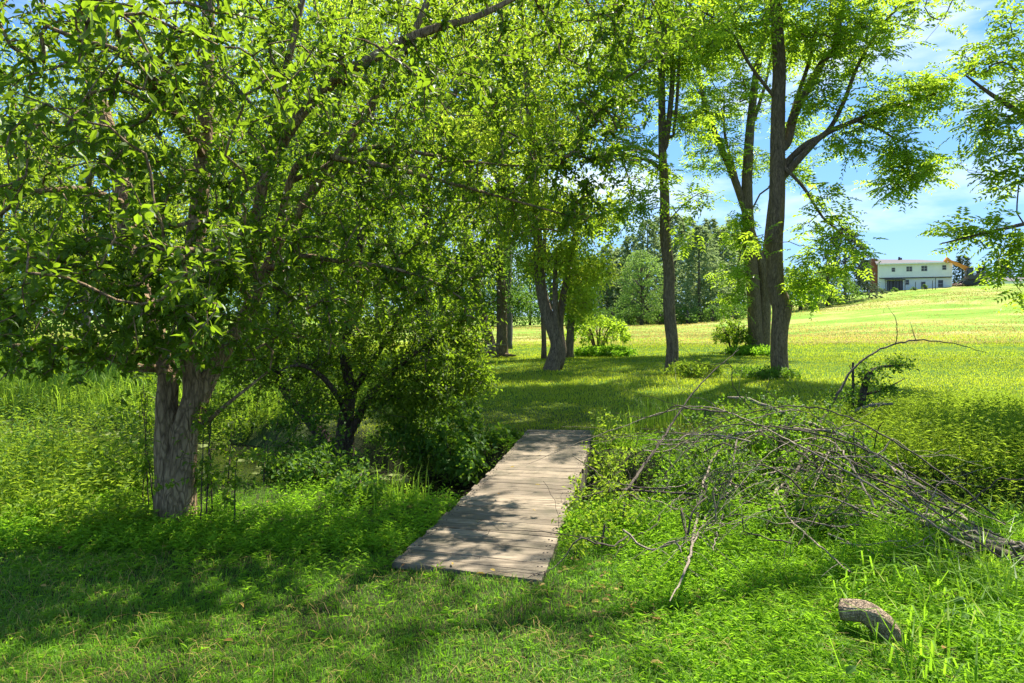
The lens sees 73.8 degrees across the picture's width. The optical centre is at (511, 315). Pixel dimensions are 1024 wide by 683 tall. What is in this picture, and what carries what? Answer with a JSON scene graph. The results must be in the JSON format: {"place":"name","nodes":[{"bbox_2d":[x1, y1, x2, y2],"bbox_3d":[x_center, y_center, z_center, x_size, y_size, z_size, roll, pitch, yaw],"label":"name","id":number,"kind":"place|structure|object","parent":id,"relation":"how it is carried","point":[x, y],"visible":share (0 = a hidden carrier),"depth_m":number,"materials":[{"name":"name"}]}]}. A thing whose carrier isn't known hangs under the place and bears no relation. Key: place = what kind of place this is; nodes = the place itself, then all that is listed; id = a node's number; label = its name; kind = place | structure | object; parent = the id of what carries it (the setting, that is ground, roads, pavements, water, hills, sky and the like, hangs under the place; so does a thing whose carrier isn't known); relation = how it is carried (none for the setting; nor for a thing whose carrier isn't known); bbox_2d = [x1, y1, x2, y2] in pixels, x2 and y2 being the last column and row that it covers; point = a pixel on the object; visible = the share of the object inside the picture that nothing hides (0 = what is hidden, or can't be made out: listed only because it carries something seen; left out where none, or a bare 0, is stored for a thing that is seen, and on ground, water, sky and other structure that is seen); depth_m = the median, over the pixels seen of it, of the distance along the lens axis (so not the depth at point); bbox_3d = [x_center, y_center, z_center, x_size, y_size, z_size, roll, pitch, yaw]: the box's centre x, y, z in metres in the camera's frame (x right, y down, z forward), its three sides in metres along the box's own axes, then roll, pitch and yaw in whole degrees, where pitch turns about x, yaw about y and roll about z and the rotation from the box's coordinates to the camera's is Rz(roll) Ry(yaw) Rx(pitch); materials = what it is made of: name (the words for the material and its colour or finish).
{"place":"outdoors","nodes":[
{"label":"outdoors","id":0,"kind":"place"},
{"bbox_2d":[0,336,317,465],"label":"meadow grass","id":1,"kind":"structure","parent":0,"point":[108,373],"depth_m":13.62,"materials":[{"name":"plant"}]},
{"bbox_2d":[0,417,1021,521],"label":"water","id":2,"kind":"structure","parent":0,"point":[252,469],"depth_m":8.95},
{"bbox_2d":[0,283,1023,682],"bbox_3d":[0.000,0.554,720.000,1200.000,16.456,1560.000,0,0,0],"label":"ground","id":3,"kind":"structure","parent":0,"point":[854,321],"depth_m":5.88,"materials":[{"name":"plant"}]},
{"bbox_2d":[0,54,80,339],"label":"meadow tree","id":4,"kind":"object","parent":3,"relation":"on","point":[4,230],"visible":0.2,"depth_m":30.16,"materials":[{"name":"green plant"}]},
{"bbox_2d":[0,80,158,342],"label":"meadow tree","id":5,"kind":"object","parent":3,"relation":"on","point":[56,331],"visible":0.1,"depth_m":41.49,"materials":[{"name":"plant"}]},
{"bbox_2d":[0,9,210,342],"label":"meadow tree","id":6,"kind":"object","parent":3,"relation":"on","point":[89,180],"visible":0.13,"depth_m":32.15,"materials":[{"name":"green plant"}]},
{"bbox_2d":[0,375,227,498],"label":"tall weeds","id":7,"kind":"object","parent":3,"relation":"on","point":[32,446],"visible":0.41,"depth_m":6.57,"materials":[{"name":"green plant"}]},
{"bbox_2d":[1,77,235,340],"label":"meadow tree","id":8,"kind":"object","parent":3,"relation":"on","point":[109,182],"visible":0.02,"depth_m":46.35,"materials":[{"name":"plant"}]},
{"bbox_2d":[102,391,154,508],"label":"sapling","id":9,"kind":"object","parent":3,"relation":"on","point":[130,435],"visible":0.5,"depth_m":5.58,"materials":[{"name":"green plant"}]},
{"bbox_2d":[108,375,157,500],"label":"sapling","id":10,"kind":"object","parent":3,"relation":"on","point":[145,460],"visible":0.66,"depth_m":5.40,"materials":[{"name":"green plant"}]},
{"bbox_2d":[100,370,180,514],"bbox_3d":[-2.969,1.043,5.539,0.543,1.216,0.674,0,0,0],"label":"sapling","id":11,"kind":"object","parent":3,"relation":"on","point":[110,448],"visible":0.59,"depth_m":5.49,"materials":[{"name":"green plant"}]},
{"bbox_2d":[137,402,227,519],"bbox_3d":[-2.455,1.169,5.125,0.270,0.973,0.718,0,0,35],"label":"sapling","id":12,"kind":"object","parent":3,"relation":"on","point":[197,425],"visible":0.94,"depth_m":5.16,"materials":[{"name":"green plant"}]},
{"bbox_2d":[55,0,317,338],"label":"meadow tree","id":13,"kind":"object","parent":3,"relation":"on","point":[157,137],"visible":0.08,"depth_m":29.55,"materials":[{"name":"green plant"}]},
{"bbox_2d":[0,368,401,532],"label":"meadow weeds","id":14,"kind":"object","parent":3,"relation":"on","point":[75,496],"visible":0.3,"depth_m":6.39,"materials":[{"name":"green plant"}]},
{"bbox_2d":[172,387,235,510],"bbox_3d":[-2.434,1.103,5.398,0.381,1.090,0.417,0,0,22],"label":"sapling","id":15,"kind":"object","parent":3,"relation":"on","point":[205,404],"visible":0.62,"depth_m":5.47,"materials":[{"name":"green plant"}]},
{"bbox_2d":[196,371,243,519],"bbox_3d":[-2.328,1.025,5.355,0.349,1.261,0.503,0,0,-35],"label":"sapling","id":16,"kind":"object","parent":3,"relation":"on","point":[222,446],"visible":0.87,"depth_m":5.35,"materials":[{"name":"green plant"}]},
{"bbox_2d":[194,411,256,511],"bbox_3d":[-2.320,1.216,5.523,0.328,0.854,0.505,0,0,39],"label":"sapling","id":17,"kind":"object","parent":3,"relation":"on","point":[227,485],"visible":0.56,"depth_m":5.60,"materials":[{"name":"green plant"}]},
{"bbox_2d":[202,447,267,522],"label":"sapling","id":18,"kind":"object","parent":3,"relation":"on","point":[235,481],"visible":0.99,"depth_m":5.20,"materials":[{"name":"green plant"}]},
{"bbox_2d":[137,84,367,340],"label":"meadow tree","id":19,"kind":"object","parent":3,"relation":"on","point":[236,293],"visible":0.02,"depth_m":48.41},
{"bbox_2d":[113,0,410,351],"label":"meadow tree","id":20,"kind":"object","parent":3,"relation":"on","point":[281,46],"visible":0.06,"depth_m":25.67,"materials":[{"name":"plant"}]},
{"bbox_2d":[143,0,460,369],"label":"meadow tree","id":21,"kind":"object","parent":3,"relation":"on","point":[339,11],"visible":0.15,"depth_m":20.09,"materials":[{"name":"plant"}]},
{"bbox_2d":[256,391,394,506],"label":"leafy shrub","id":22,"kind":"object","parent":3,"relation":"on","point":[301,463],"visible":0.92,"depth_m":6.66,"materials":[{"name":"green plant"}]},
{"bbox_2d":[177,4,507,463],"bbox_3d":[-2.237,-1.053,8.642,4.384,5.678,3.118,0,0,0],"label":"thorn tree","id":23,"kind":"object","parent":3,"relation":"on","point":[431,389],"visible":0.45,"depth_m":7.97,"materials":[{"name":"green plant"}]},
{"bbox_2d":[0,0,703,524],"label":"apple tree","id":24,"kind":"object","parent":3,"relation":"on","point":[186,286],"visible":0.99,"depth_m":4.92,"materials":[{"name":"green plant"}]},
{"bbox_2d":[308,115,455,337],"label":"meadow tree","id":25,"kind":"object","parent":3,"relation":"on","point":[373,296],"visible":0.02,"depth_m":57.29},
{"bbox_2d":[293,0,529,361],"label":"meadow tree","id":26,"kind":"object","parent":3,"relation":"on","point":[458,46],"visible":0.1,"depth_m":23.36,"materials":[{"name":"green plant"}]},
{"bbox_2d":[377,0,512,355],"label":"tree","id":27,"kind":"object","parent":3,"relation":"on","point":[492,339],"visible":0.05,"depth_m":27.79,"materials":[{"name":"green plant"}]},
{"bbox_2d":[369,396,528,485],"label":"bramble bush","id":28,"kind":"object","parent":3,"relation":"on","point":[468,445],"visible":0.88,"depth_m":7.84,"materials":[{"name":"green plant"}]},
{"bbox_2d":[392,430,593,584],"bbox_3d":[0.166,1.678,6.608,0.981,0.324,5.222,0,0,10],"label":"footbridge","id":29,"kind":"object","parent":3,"relation":"on","point":[516,500],"visible":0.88,"depth_m":5.31,"materials":[{"name":"grey wood"}]},
{"bbox_2d":[378,0,607,348],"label":"meadow tree","id":30,"kind":"object","parent":3,"relation":"on","point":[509,328],"visible":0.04,"depth_m":32.71,"materials":[{"name":"plant"}]},
{"bbox_2d":[27,447,979,662],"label":"fallen leaves","id":31,"kind":"object","parent":3,"relation":"on","point":[493,569],"visible":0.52,"depth_m":3.88,"materials":[{"name":"brown plant"}]},
{"bbox_2d":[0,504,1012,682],"bbox_3d":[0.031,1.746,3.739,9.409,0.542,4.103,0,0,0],"label":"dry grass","id":32,"kind":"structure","parent":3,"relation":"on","point":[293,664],"depth_m":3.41,"materials":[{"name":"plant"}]},
{"bbox_2d":[438,0,581,357],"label":"tree","id":33,"kind":"object","parent":3,"relation":"on","point":[502,311],"visible":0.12,"depth_m":26.80,"materials":[{"name":"plant"}]},
{"bbox_2d":[483,241,537,325],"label":"tree","id":34,"kind":"object","parent":3,"relation":"on","point":[516,318],"visible":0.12,"depth_m":129.16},
{"bbox_2d":[0,479,1023,682],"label":"stilt grass","id":35,"kind":"structure","parent":3,"relation":"on","point":[960,637],"depth_m":3.76,"materials":[{"name":"plant"}]},
{"bbox_2d":[622,529,724,590],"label":"dead twig","id":36,"kind":"object","parent":35,"relation":"on","point":[640,545],"visible":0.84,"depth_m":4.27,"materials":[{"name":"brown wood"}]},
{"bbox_2d":[669,434,730,601],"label":"dead branch","id":37,"kind":"object","parent":35,"relation":"on","point":[691,547],"visible":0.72,"depth_m":4.36,"materials":[{"name":"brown wood"}]},
{"bbox_2d":[633,419,987,522],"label":"dead branch","id":38,"kind":"object","parent":35,"relation":"on","point":[918,478],"visible":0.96,"depth_m":5.16,"materials":[{"name":"brown wood"}]},
{"bbox_2d":[820,504,1023,549],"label":"dead branch","id":39,"kind":"object","parent":35,"relation":"on","point":[975,538],"visible":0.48,"depth_m":4.46,"materials":[{"name":"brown wood"}]},
{"bbox_2d":[803,489,1023,554],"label":"dead branch","id":40,"kind":"object","parent":39,"relation":"on","point":[990,535],"visible":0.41,"depth_m":4.61,"materials":[{"name":"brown wood"}]},
{"bbox_2d":[949,538,1023,565],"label":"dead branch","id":41,"kind":"object","parent":35,"relation":"on","point":[998,550],"visible":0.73,"depth_m":4.12,"materials":[{"name":"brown wood"}]},
{"bbox_2d":[0,422,1023,555],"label":"bank plants","id":42,"kind":"object","parent":3,"relation":"on","point":[6,531],"visible":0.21,"depth_m":5.13,"materials":[{"name":"green plant"}]},
{"bbox_2d":[13,283,1023,346],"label":"field grass","id":43,"kind":"structure","parent":3,"relation":"on","point":[661,334],"depth_m":59.06,"materials":[{"name":"plant"}]},
{"bbox_2d":[419,0,639,370],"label":"tree","id":44,"kind":"object","parent":3,"relation":"on","point":[553,321],"visible":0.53,"depth_m":19.71,"materials":[{"name":"green plant"}]},
{"bbox_2d":[504,112,582,358],"bbox_3d":[1.283,-3.036,25.148,3.198,9.369,3.599,0,0,0],"label":"tree","id":45,"kind":"object","parent":3,"relation":"on","point":[543,344],"visible":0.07,"depth_m":24.93,"materials":[{"name":"plant"}]},
{"bbox_2d":[520,249,566,325],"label":"tree","id":46,"kind":"object","parent":3,"relation":"on","point":[548,286],"visible":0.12,"depth_m":118.64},
{"bbox_2d":[463,535,627,578],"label":"dead twig","id":47,"kind":"object","parent":3,"relation":"on","point":[608,545],"visible":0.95,"depth_m":4.15,"materials":[{"name":"brown wood"}]},
{"bbox_2d":[546,237,617,357],"bbox_3d":[2.336,-0.829,25.844,3.508,5.031,2.967,0,0,0],"label":"tree","id":48,"kind":"object","parent":3,"relation":"on","point":[569,327],"visible":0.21,"depth_m":25.84,"materials":[{"name":"plant"}]},
{"bbox_2d":[564,314,635,355],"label":"round bush","id":49,"kind":"object","parent":3,"relation":"on","point":[617,326],"visible":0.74,"depth_m":27.40,"materials":[{"name":"green plant"}]},
{"bbox_2d":[574,343,637,357],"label":"bush","id":50,"kind":"object","parent":3,"relation":"on","point":[605,350],"visible":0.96,"depth_m":26.91,"materials":[{"name":"green plant"}]},
{"bbox_2d":[587,243,625,320],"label":"conifer tree","id":51,"kind":"object","parent":3,"relation":"on","point":[607,292],"visible":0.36,"depth_m":117.41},
{"bbox_2d":[551,408,665,558],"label":"bramble bush","id":52,"kind":"object","parent":3,"relation":"on","point":[581,543],"visible":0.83,"depth_m":5.45,"materials":[{"name":"green plant"}]},
{"bbox_2d":[609,234,651,320],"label":"conifer tree","id":53,"kind":"object","parent":3,"relation":"on","point":[626,245],"visible":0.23,"depth_m":123.48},
{"bbox_2d":[611,249,675,324],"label":"tree","id":54,"kind":"object","parent":3,"relation":"on","point":[641,291],"visible":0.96,"depth_m":97.20,"materials":[{"name":"green plant"}]},
{"bbox_2d":[615,219,686,323],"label":"conifer tree","id":55,"kind":"object","parent":3,"relation":"on","point":[642,239],"visible":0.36,"depth_m":115.54,"materials":[{"name":"plant"}]},
{"bbox_2d":[532,0,781,373],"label":"walnut tree","id":56,"kind":"object","parent":3,"relation":"on","point":[665,124],"visible":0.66,"depth_m":17.91,"materials":[{"name":"green plant"}]},
{"bbox_2d":[644,213,702,321],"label":"conifer tree","id":57,"kind":"object","parent":3,"relation":"on","point":[677,219],"visible":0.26,"depth_m":111.31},
{"bbox_2d":[349,383,1023,628],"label":"tall grass","id":58,"kind":"structure","parent":3,"relation":"on","point":[649,421],"depth_m":6.03,"materials":[{"name":"plant"}]},
{"bbox_2d":[675,305,700,323],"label":"scrub bush","id":59,"kind":"object","parent":3,"relation":"on","point":[690,316],"visible":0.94,"depth_m":97.82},
{"bbox_2d":[659,358,724,377],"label":"bush","id":60,"kind":"object","parent":3,"relation":"on","point":[687,368],"visible":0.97,"depth_m":17.36,"materials":[{"name":"green plant"}]},
{"bbox_2d":[660,224,740,320],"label":"conifer tree","id":61,"kind":"object","parent":3,"relation":"on","point":[703,232],"visible":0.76,"depth_m":102.98,"materials":[{"name":"plant"}]},
{"bbox_2d":[680,215,731,313],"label":"conifer tree","id":62,"kind":"object","parent":3,"relation":"on","point":[707,222],"visible":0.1,"depth_m":119.28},
{"bbox_2d":[700,304,723,320],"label":"scrub bush","id":63,"kind":"object","parent":3,"relation":"on","point":[717,314],"visible":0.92,"depth_m":96.85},
{"bbox_2d":[692,225,746,316],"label":"conifer tree","id":64,"kind":"object","parent":3,"relation":"on","point":[727,254],"visible":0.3,"depth_m":109.27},
{"bbox_2d":[541,432,897,507],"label":"dead branch","id":65,"kind":"object","parent":3,"relation":"on","point":[715,447],"visible":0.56,"depth_m":6.32,"materials":[{"name":"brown wood"}]},
{"bbox_2d":[619,346,739,499],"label":"dead branch","id":66,"kind":"object","parent":65,"relation":"on","point":[642,467],"visible":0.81,"depth_m":6.69,"materials":[{"name":"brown wood"}]},
{"bbox_2d":[711,319,756,347],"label":"round bush","id":67,"kind":"object","parent":3,"relation":"on","point":[738,331],"visible":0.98,"depth_m":29.73,"materials":[{"name":"green plant"}]},
{"bbox_2d":[637,0,855,347],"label":"walnut tree","id":68,"kind":"object","parent":3,"relation":"on","point":[757,304],"visible":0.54,"depth_m":29.77,"materials":[{"name":"green plant"}]},
{"bbox_2d":[671,448,834,552],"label":"dead branch","id":69,"kind":"object","parent":3,"relation":"on","point":[769,487],"visible":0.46,"depth_m":5.43,"materials":[{"name":"brown wood"}]},
{"bbox_2d":[660,458,1005,566],"bbox_3d":[1.807,1.304,5.009,2.173,0.295,1.988,0,0,-7],"label":"dead branch","id":70,"kind":"object","parent":69,"relation":"on","point":[849,475],"visible":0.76,"depth_m":4.67,"materials":[{"name":"brown wood"}]},
{"bbox_2d":[580,432,951,537],"bbox_3d":[2.364,1.317,6.134,1.690,0.325,3.144,0,0,-44],"label":"dead branch","id":71,"kind":"object","parent":70,"relation":"on","point":[892,490],"visible":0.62,"depth_m":5.86,"materials":[{"name":"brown wood"}]},
{"bbox_2d":[722,343,789,356],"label":"bush","id":72,"kind":"object","parent":3,"relation":"on","point":[755,350],"visible":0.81,"depth_m":28.42,"materials":[{"name":"green plant"}]},
{"bbox_2d":[726,363,805,380],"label":"bush","id":73,"kind":"object","parent":3,"relation":"on","point":[760,372],"visible":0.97,"depth_m":16.99,"materials":[{"name":"green plant"}]},
{"bbox_2d":[621,389,926,538],"bbox_3d":[2.306,1.560,6.236,2.484,1.608,3.425,0,0,14],"label":"bramble thicket","id":74,"kind":"object","parent":3,"relation":"on","point":[754,476],"visible":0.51,"depth_m":6.18,"materials":[{"name":"plant"}]},
{"bbox_2d":[655,412,849,445],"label":"dead branch","id":75,"kind":"object","parent":74,"relation":"on","point":[747,432],"visible":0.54,"depth_m":6.75,"materials":[{"name":"brown wood"}]},
{"bbox_2d":[708,420,861,515],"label":"dead branch","id":76,"kind":"object","parent":74,"relation":"on","point":[796,451],"visible":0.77,"depth_m":5.60,"materials":[{"name":"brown wood"}]},
{"bbox_2d":[696,435,876,509],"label":"dead branch","id":77,"kind":"object","parent":74,"relation":"on","point":[862,485],"visible":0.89,"depth_m":5.44,"materials":[{"name":"brown wood"}]},
{"bbox_2d":[636,378,1007,524],"bbox_3d":[2.281,1.011,5.456,2.748,0.993,0.296,0,0,30],"label":"dead branch","id":78,"kind":"object","parent":74,"relation":"on","point":[952,481],"visible":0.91,"depth_m":5.17,"materials":[{"name":"brown wood"}]},
{"bbox_2d":[630,392,949,524],"bbox_3d":[2.096,0.994,5.370,2.294,0.720,0.756,0,0,34],"label":"dead branch","id":79,"kind":"object","parent":78,"relation":"on","point":[828,471],"visible":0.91,"depth_m":5.11,"materials":[{"name":"brown wood"}]},
{"bbox_2d":[648,460,1008,533],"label":"dead branch","id":80,"kind":"object","parent":74,"relation":"on","point":[786,469],"visible":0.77,"depth_m":5.15,"materials":[{"name":"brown wood"}]},
{"bbox_2d":[699,459,1003,538],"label":"dead branch","id":81,"kind":"object","parent":74,"relation":"on","point":[863,475],"visible":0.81,"depth_m":4.91,"materials":[{"name":"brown wood"}]},
{"bbox_2d":[794,445,916,525],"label":"dead twig","id":82,"kind":"object","parent":74,"relation":"on","point":[848,495],"visible":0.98,"depth_m":4.60,"materials":[{"name":"brown wood"}]},
{"bbox_2d":[779,339,985,506],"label":"dead branch","id":83,"kind":"object","parent":74,"relation":"on","point":[835,398],"visible":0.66,"depth_m":7.84,"materials":[{"name":"brown wood"}]},
{"bbox_2d":[589,406,959,516],"bbox_3d":[2.312,1.693,6.522,2.890,1.406,2.865,0,0,15],"label":"bramble thicket","id":84,"kind":"object","parent":3,"relation":"on","point":[763,445],"visible":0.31,"depth_m":6.50,"materials":[{"name":"leaf"},{"name":"dark wood"}]},
{"bbox_2d":[581,477,760,505],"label":"dead branch","id":85,"kind":"object","parent":84,"relation":"on","point":[664,492],"visible":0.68,"depth_m":5.51,"materials":[{"name":"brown wood"}]},
{"bbox_2d":[565,435,832,488],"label":"dead branch","id":86,"kind":"object","parent":84,"relation":"on","point":[708,468],"visible":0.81,"depth_m":5.57,"materials":[{"name":"brown wood"}]},
{"bbox_2d":[528,377,974,549],"bbox_3d":[1.852,0.930,5.633,3.435,0.904,1.293,0,0,41],"label":"dead branch","id":87,"kind":"object","parent":86,"relation":"on","point":[917,514],"visible":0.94,"depth_m":5.08,"materials":[{"name":"brown wood"}]},
{"bbox_2d":[693,469,873,543],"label":"dead branch","id":88,"kind":"object","parent":84,"relation":"on","point":[727,493],"visible":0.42,"depth_m":5.79,"materials":[{"name":"brown wood"}]},
{"bbox_2d":[727,396,1000,534],"bbox_3d":[3.272,1.218,6.141,1.048,0.655,3.255,0,0,-13],"label":"dead branch","id":89,"kind":"object","parent":84,"relation":"on","point":[858,443],"visible":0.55,"depth_m":6.33,"materials":[{"name":"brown wood"}]},
{"bbox_2d":[774,444,1001,558],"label":"dead branch","id":90,"kind":"object","parent":84,"relation":"on","point":[982,544],"visible":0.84,"depth_m":4.46,"materials":[{"name":"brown wood"}]},
{"bbox_2d":[784,268,829,309],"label":"tree","id":91,"kind":"object","parent":3,"relation":"on","point":[800,307],"visible":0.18,"depth_m":99.09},
{"bbox_2d":[665,0,974,369],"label":"walnut tree","id":92,"kind":"object","parent":3,"relation":"on","point":[921,92],"visible":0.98,"depth_m":17.26,"materials":[{"name":"green plant"}]},
{"bbox_2d":[802,265,867,305],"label":"field tree","id":93,"kind":"object","parent":3,"relation":"on","point":[833,299],"visible":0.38,"depth_m":102.49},
{"bbox_2d":[815,227,894,301],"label":"conifer tree","id":94,"kind":"object","parent":3,"relation":"on","point":[860,267],"visible":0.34,"depth_m":110.54,"materials":[{"name":"plant"}]},
{"bbox_2d":[699,486,1023,682],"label":"long grass","id":95,"kind":"structure","parent":3,"relation":"on","point":[972,605],"depth_m":3.61,"materials":[{"name":"plant"}]},
{"bbox_2d":[709,384,1023,523],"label":"weeds","id":96,"kind":"object","parent":3,"relation":"on","point":[1001,428],"visible":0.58,"depth_m":7.65,"materials":[{"name":"green plant"}]},
{"bbox_2d":[817,353,919,430],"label":"bush","id":97,"kind":"object","parent":3,"relation":"on","point":[866,382],"visible":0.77,"depth_m":9.70,"materials":[{"name":"green plant"}]},
{"bbox_2d":[838,598,906,644],"bbox_3d":[1.784,1.540,3.352,0.332,0.252,0.150,0,0,43],"label":"curved log","id":98,"kind":"object","parent":3,"relation":"on","point":[856,615],"visible":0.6,"depth_m":3.33,"materials":[{"name":"grey wood"}]},
{"bbox_2d":[870,257,952,291],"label":"house","id":99,"kind":"structure","parent":3,"relation":"on","point":[899,273],"depth_m":127.45,"materials":[{"name":"white"}]},
{"bbox_2d":[845,462,1023,678],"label":"broad weeds","id":100,"kind":"object","parent":3,"relation":"on","point":[850,669],"visible":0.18,"depth_m":3.33,"materials":[{"name":"green plant"}]},
{"bbox_2d":[857,0,1023,314],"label":"walnut tree","id":101,"kind":"object","parent":3,"relation":"on","point":[989,112],"visible":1,"depth_m":10.59,"materials":[{"name":"green plant"}]},
{"bbox_2d":[952,254,970,283],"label":"conifer tree","id":102,"kind":"object","parent":3,"relation":"on","point":[960,259],"visible":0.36,"depth_m":164.89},
{"bbox_2d":[943,257,987,284],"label":"excavator","id":103,"kind":"object","parent":3,"relation":"on","point":[969,279],"visible":0.89,"depth_m":122.16,"materials":[{"name":"orange paint"}]},
{"bbox_2d":[0,0,1023,317],"label":"sky","id":104,"kind":"structure","parent":0,"point":[901,229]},
{"bbox_2d":[260,333,1023,453],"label":"lawn grass","id":105,"kind":"structure","parent":0,"point":[952,357],"depth_m":17.45,"materials":[{"name":"plant"}]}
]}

